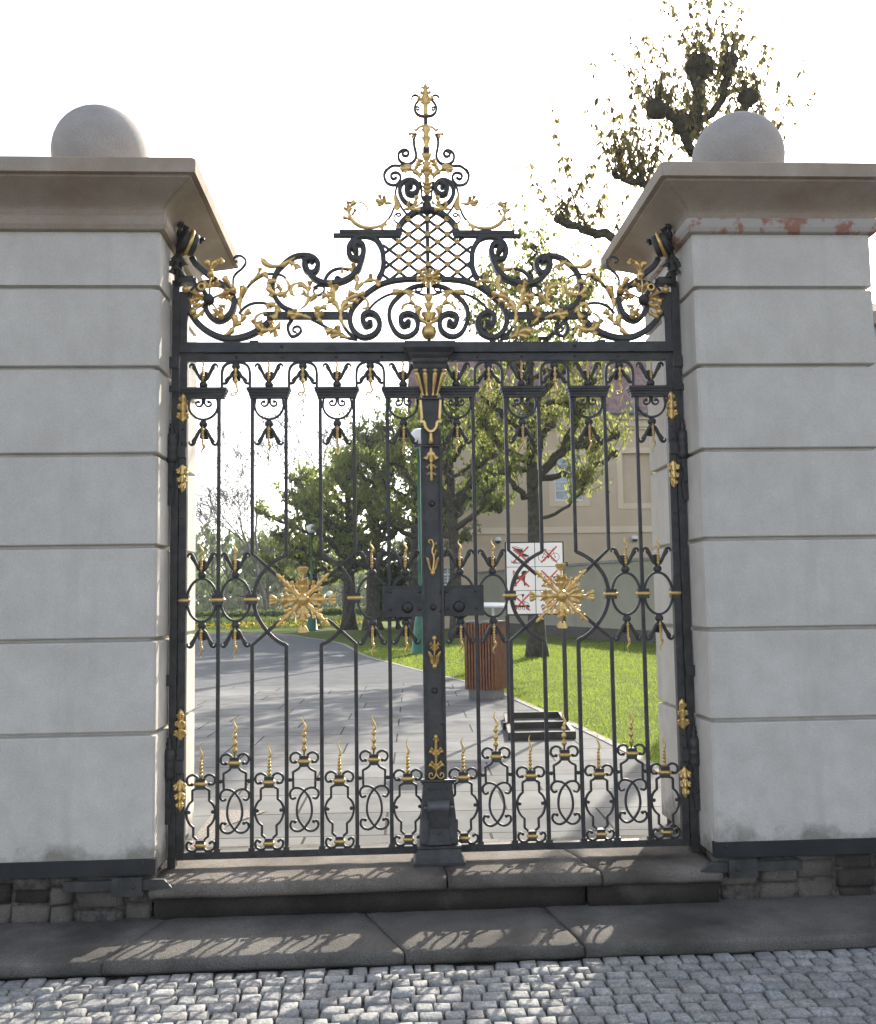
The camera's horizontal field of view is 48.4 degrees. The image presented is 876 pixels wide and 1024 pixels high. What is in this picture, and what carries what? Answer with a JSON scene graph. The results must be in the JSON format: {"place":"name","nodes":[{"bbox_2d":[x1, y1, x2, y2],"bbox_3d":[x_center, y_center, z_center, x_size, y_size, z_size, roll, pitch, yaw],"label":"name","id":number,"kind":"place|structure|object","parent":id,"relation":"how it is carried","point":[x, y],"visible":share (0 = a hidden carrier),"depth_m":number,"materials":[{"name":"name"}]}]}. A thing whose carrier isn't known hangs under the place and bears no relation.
{"place":"outdoors","nodes":[
{"label":"outdoors","id":0,"kind":"place"},
{"bbox_2d":[189,603,450,687],"bbox_3d":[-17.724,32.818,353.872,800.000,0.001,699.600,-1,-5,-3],"label":"ground","id":1,"kind":"structure","parent":0,"point":[291,629],"depth_m":49.93,"materials":[{"name":"green plant"}]},
{"bbox_2d":[195,532,215,597],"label":"distant tree","id":2,"kind":"object","parent":1,"relation":"on","point":[200,591],"visible":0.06,"depth_m":117.57,"materials":[{"name":"green plant"}]},
{"bbox_2d":[193,521,237,610],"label":"distant tree","id":3,"kind":"object","parent":1,"relation":"on","point":[203,584],"visible":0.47,"depth_m":107.99,"materials":[{"name":"green plant"}]},
{"bbox_2d":[196,483,283,610],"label":"bare tree","id":4,"kind":"object","parent":1,"relation":"on","point":[238,556],"visible":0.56,"depth_m":90.62,"materials":[{"name":"brown plant"}]},
{"bbox_2d":[215,526,265,613],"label":"distant tree","id":5,"kind":"object","parent":1,"relation":"on","point":[233,586],"visible":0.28,"depth_m":102.05,"materials":[{"name":"green plant"}]},
{"bbox_2d":[195,608,287,618],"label":"hedge","id":6,"kind":"object","parent":1,"relation":"on","point":[269,613],"visible":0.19,"depth_m":66.76,"materials":[{"name":"green plant"}]},
{"bbox_2d":[196,413,293,610],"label":"bare tree","id":7,"kind":"object","parent":1,"relation":"on","point":[242,473],"visible":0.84,"depth_m":75.17,"materials":[{"name":"brown plant"}]},
{"bbox_2d":[241,532,296,609],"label":"distant tree","id":8,"kind":"object","parent":1,"relation":"on","point":[269,577],"visible":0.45,"depth_m":96.20,"materials":[{"name":"green plant"}]},
{"bbox_2d":[195,614,363,629],"bbox_3d":[-12.619,6.104,54.050,18.150,0.620,9.827,-1,-5,-3],"label":"flower bed","id":9,"kind":"object","parent":1,"relation":"on","point":[252,622],"visible":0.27,"depth_m":53.12,"materials":[{"name":"yellow plant"}]},
{"bbox_2d":[288,550,295,620],"bbox_3d":[-8.184,4.105,54.535,0.600,4.550,0.600,-1,-5,-3],"label":"street lamp","id":10,"kind":"object","parent":1,"relation":"on","point":[292,593],"visible":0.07,"depth_m":54.44,"materials":[{"name":"green metal"}]},
{"bbox_2d":[195,561,410,611],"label":"distant wood","id":11,"kind":"object","parent":1,"relation":"on","point":[234,603],"visible":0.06,"depth_m":134.57,"materials":[{"name":"green plant"}]},
{"bbox_2d":[277,527,330,606],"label":"distant tree","id":12,"kind":"object","parent":1,"relation":"on","point":[319,576],"visible":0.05,"depth_m":100.75,"materials":[{"name":"green plant"}]},
{"bbox_2d":[249,458,367,628],"bbox_3d":[-6.604,1.531,51.162,6.492,9.234,6.746,-1,-5,-3],"label":"dense tree","id":13,"kind":"object","parent":1,"relation":"on","point":[306,474],"visible":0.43,"depth_m":50.40,"materials":[{"name":"green plant"}]},
{"bbox_2d":[306,524,317,630],"bbox_3d":[-6.025,3.103,46.491,0.600,5.075,0.600,-1,-5,-3],"label":"street lamp","id":14,"kind":"object","parent":1,"relation":"on","point":[311,625],"visible":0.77,"depth_m":46.41,"materials":[{"name":"green metal"}]},
{"bbox_2d":[254,378,382,608],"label":"bare tree","id":15,"kind":"object","parent":1,"relation":"on","point":[324,436],"visible":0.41,"depth_m":71.50,"materials":[{"name":"brown plant"}]},
{"bbox_2d":[326,591,331,607],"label":"street lamp","id":16,"kind":"object","parent":1,"relation":"on","point":[328,593],"visible":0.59,"depth_m":96.68,"materials":[{"name":"white glass"}]},
{"bbox_2d":[293,432,390,629],"bbox_3d":[-4.493,0.909,48.000,5.282,9.829,6.264,-1,-5,-3],"label":"dense tree","id":17,"kind":"object","parent":1,"relation":"on","point":[350,568],"visible":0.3,"depth_m":47.82,"materials":[{"name":"green plant"}]},
{"bbox_2d":[317,549,366,608],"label":"distant tree","id":18,"kind":"object","parent":1,"relation":"on","point":[359,579],"visible":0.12,"depth_m":109.40,"materials":[{"name":"green plant"}]},
{"bbox_2d":[295,606,402,620],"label":"hedge","id":19,"kind":"object","parent":1,"relation":"on","point":[333,611],"visible":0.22,"depth_m":65.10,"materials":[{"name":"green plant"}]},
{"bbox_2d":[362,555,410,628],"bbox_3d":[-2.179,3.753,46.183,2.855,3.754,3.751,-1,-5,-3],"label":"tree","id":20,"kind":"object","parent":1,"relation":"on","point":[395,571],"visible":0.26,"depth_m":45.96,"materials":[{"name":"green plant"}]},
{"bbox_2d":[392,528,410,585],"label":"distant tree","id":21,"kind":"object","parent":1,"relation":"on","point":[397,545],"visible":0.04,"depth_m":104.67,"materials":[{"name":"green plant"}]},
{"bbox_2d":[287,634,658,773],"bbox_3d":[-1.676,3.615,23.914,1.246,0.040,36.688,0,-5,-13],"label":"edging","id":22,"kind":"object","parent":1,"relation":"on","point":[607,741],"visible":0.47,"depth_m":11.53,"materials":[{"name":"stone"}]},
{"bbox_2d":[478,557,655,643],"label":"garden wall","id":23,"kind":"structure","parent":1,"relation":"on","point":[626,600],"depth_m":31.31,"materials":[{"name":"grey paint"}]},
{"bbox_2d":[869,303,875,450],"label":"boundary wall","id":24,"kind":"structure","parent":1,"relation":"on","point":[874,322],"depth_m":5.89,"materials":[{"name":"stone"}]},
{"bbox_2d":[189,633,461,687],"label":"asphalt","id":25,"kind":"structure","parent":0,"point":[338,663],"depth_m":21.89,"materials":[{"name":"grey asphalt"}]},
{"bbox_2d":[185,682,677,846],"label":"path","id":26,"kind":"structure","parent":0,"point":[339,718],"depth_m":8.75,"materials":[{"name":"stone"}]},
{"bbox_2d":[188,810,264,847],"bbox_3d":[-1.359,2.056,6.372,0.370,0.001,1.080,-1,-5,-3],"label":"gravel strip","id":27,"kind":"object","parent":26,"relation":"on","point":[234,817],"visible":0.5,"depth_m":6.52,"materials":[{"name":"beige gravel"}]},
{"bbox_2d":[464,620,506,699],"bbox_3d":[0.701,2.156,14.268,0.500,1.124,0.500,-3,-6,27],"label":"litter bin","id":28,"kind":"object","parent":26,"relation":"on","point":[492,673],"visible":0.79,"depth_m":14.08,"materials":[{"name":"brown wood"}]},
{"bbox_2d":[503,541,575,739],"bbox_3d":[1.095,1.379,11.005,0.778,2.084,1.820,-1,-5,0],"label":"prohibition sign","id":29,"kind":"object","parent":26,"relation":"on","point":[527,581],"visible":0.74,"depth_m":10.99,"materials":[{"name":"white metal"}]},
{"bbox_2d":[0,948,875,1023],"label":"street","id":30,"kind":"structure","parent":0,"point":[235,973],"depth_m":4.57,"materials":[{"name":"grey stone"}]},
{"bbox_2d":[0,894,875,978],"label":"kerb step","id":31,"kind":"object","parent":30,"relation":"on","point":[134,946],"visible":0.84,"depth_m":4.77,"materials":[{"name":"grey stone"}]},
{"bbox_2d":[0,104,238,923],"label":"gate pillar","id":32,"kind":"structure","parent":31,"relation":"on","point":[98,205],"depth_m":5.26,"materials":[{"name":"stone"}]},
{"bbox_2d":[63,877,171,896],"bbox_3d":[-1.660,1.944,5.056,0.555,0.096,0.064,-1,-5,-3],"label":"stone block","id":33,"kind":"object","parent":32,"relation":"attached to","point":[129,887],"visible":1,"depth_m":5.04,"materials":[{"name":"grey stone"}]},
{"bbox_2d":[164,341,465,866],"bbox_3d":[-0.709,0.490,5.525,1.667,2.939,0.212,-1,-5,-3],"label":"gate leaf","id":34,"kind":"object","parent":32,"relation":"attached to","point":[438,844],"visible":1,"depth_m":5.54,"materials":[{"name":"black metal"}]},
{"bbox_2d":[166,83,698,867],"bbox_3d":[-0.040,-0.318,5.641,3.070,4.547,0.188,-1,-5,-3],"label":"gate overthrow","id":35,"kind":"object","parent":32,"relation":"attached to","point":[186,303],"visible":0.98,"depth_m":5.74,"materials":[{"name":"black metal"}]},
{"bbox_2d":[154,882,718,919],"bbox_3d":[-0.007,2.090,5.517,3.000,0.120,0.712,-1,-5,-3],"label":"riser","id":36,"kind":"object","parent":31,"relation":"on","point":[491,898],"visible":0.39,"depth_m":5.19,"materials":[{"name":"stone"}]},
{"bbox_2d":[148,834,722,898],"bbox_3d":[-0.008,1.990,5.514,3.030,0.078,0.777,-1,-5,-3],"label":"threshold step","id":37,"kind":"object","parent":36,"relation":"on","point":[255,877],"visible":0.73,"depth_m":5.23,"materials":[{"name":"stone"}]},
{"bbox_2d":[601,111,875,898],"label":"gate pillar","id":38,"kind":"structure","parent":31,"relation":"on","point":[776,323],"depth_m":5.47,"materials":[{"name":"stone"}]},
{"bbox_2d":[439,353,700,851],"bbox_3d":[0.750,0.482,5.635,1.471,2.856,0.118,-1,-5,-3],"label":"gate leaf","id":39,"kind":"object","parent":38,"relation":"attached to","point":[461,602],"visible":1,"depth_m":5.63,"materials":[{"name":"black metal"}]},
{"bbox_2d":[700,859,802,877],"bbox_3d":[1.680,1.907,5.229,0.555,0.096,0.064,-1,-5,-3],"label":"stone block","id":40,"kind":"object","parent":38,"relation":"attached to","point":[741,868],"visible":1,"depth_m":5.21,"materials":[{"name":"grey stone"}]},
{"bbox_2d":[0,0,875,602],"label":"sky","id":41,"kind":"structure","parent":0,"point":[288,112],"materials":[{"name":"white"}]},
{"bbox_2d":[271,628,664,766],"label":"lawn","id":42,"kind":"structure","parent":0,"point":[356,635],"depth_m":17.85,"materials":[{"name":"green plant"}]},
{"bbox_2d":[290,405,410,629],"bbox_3d":[-3.377,0.286,45.090,5.307,10.609,6.378,-5,-7,42],"label":"dense tree","id":43,"kind":"object","parent":42,"relation":"on","point":[345,462],"visible":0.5,"depth_m":44.69,"materials":[{"name":"green plant"}]},
{"bbox_2d":[347,395,481,631],"bbox_3d":[-0.901,-0.120,39.986,5.774,10.397,6.346,-1,-5,-3],"label":"dense tree","id":44,"kind":"object","parent":42,"relation":"on","point":[464,535],"visible":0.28,"depth_m":40.18,"materials":[{"name":"green plant"}]},
{"bbox_2d":[410,428,422,653],"bbox_3d":[-0.461,0.746,25.572,0.600,5.945,0.600,-1,-5,-3],"label":"street lamp","id":45,"kind":"object","parent":42,"relation":"on","point":[417,632],"visible":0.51,"depth_m":25.51,"materials":[{"name":"green metal"}]},
{"bbox_2d":[363,363,522,637],"bbox_3d":[0.215,-0.548,34.602,5.692,10.272,6.180,-1,-5,-3],"label":"chestnut tree","id":46,"kind":"object","parent":42,"relation":"on","point":[492,479],"visible":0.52,"depth_m":34.47,"materials":[{"name":"green plant"}]},
{"bbox_2d":[484,602,504,615],"bbox_3d":[1.774,3.481,30.570,0.800,1.300,0.600,-1,-5,-3],"label":"lectern table","id":47,"kind":"object","parent":42,"relation":"on","point":[490,604],"visible":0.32,"depth_m":30.55,"materials":[{"name":"white paint"}]},
{"bbox_2d":[444,189,632,657],"bbox_3d":[2.328,-1.904,23.425,4.869,10.913,4.423,-1,-5,-3],"label":"chestnut tree","id":48,"kind":"object","parent":42,"relation":"on","point":[529,458],"visible":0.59,"depth_m":22.93,"materials":[{"name":"green plant"}]},
{"bbox_2d":[525,0,824,241],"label":"chestnut tree","id":49,"kind":"object","parent":42,"relation":"on","point":[699,70],"visible":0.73,"depth_m":14.26,"materials":[{"name":"green plant"}]},
{"bbox_2d":[408,361,656,627],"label":"long building","id":50,"kind":"structure","parent":0,"point":[591,527],"depth_m":46.24,"materials":[{"name":"paint"}]},
{"bbox_2d":[444,567,449,584],"bbox_3d":[0.460,3.019,45.684,0.570,0.920,0.192,-1,-5,-3],"label":"window","id":51,"kind":"structure","parent":50,"relation":"in","point":[446,569],"depth_m":45.75,"materials":[{"name":"white glass"}]},
{"bbox_2d":[494,537,501,543],"bbox_3d":[2.817,1.331,45.731,0.350,0.320,0.345,-1,-5,-3],"label":"security camera","id":52,"kind":"object","parent":50,"relation":"attached to","point":[497,540],"visible":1,"depth_m":45.62,"materials":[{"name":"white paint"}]},
{"bbox_2d":[548,450,589,506],"bbox_3d":[6.211,-1.606,46.385,1.930,2.700,0.192,-1,-5,-3],"label":"window","id":53,"kind":"structure","parent":50,"relation":"in","point":[557,492],"depth_m":46.37,"materials":[{"name":"white glass"}]},
{"bbox_2d":[631,535,637,541],"bbox_3d":[9.298,1.260,46.066,0.350,0.320,0.345,-1,-5,-3],"label":"security camera","id":54,"kind":"object","parent":50,"relation":"attached to","point":[634,538],"visible":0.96,"depth_m":45.95,"materials":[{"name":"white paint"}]},
{"bbox_2d":[616,447,656,508],"bbox_3d":[9.515,-1.608,46.595,1.990,2.940,0.275,-1,-5,-3],"label":"blind window","id":55,"kind":"structure","parent":50,"relation":"in","point":[626,466],"depth_m":46.65,"materials":[{"name":"paint"}]}
]}

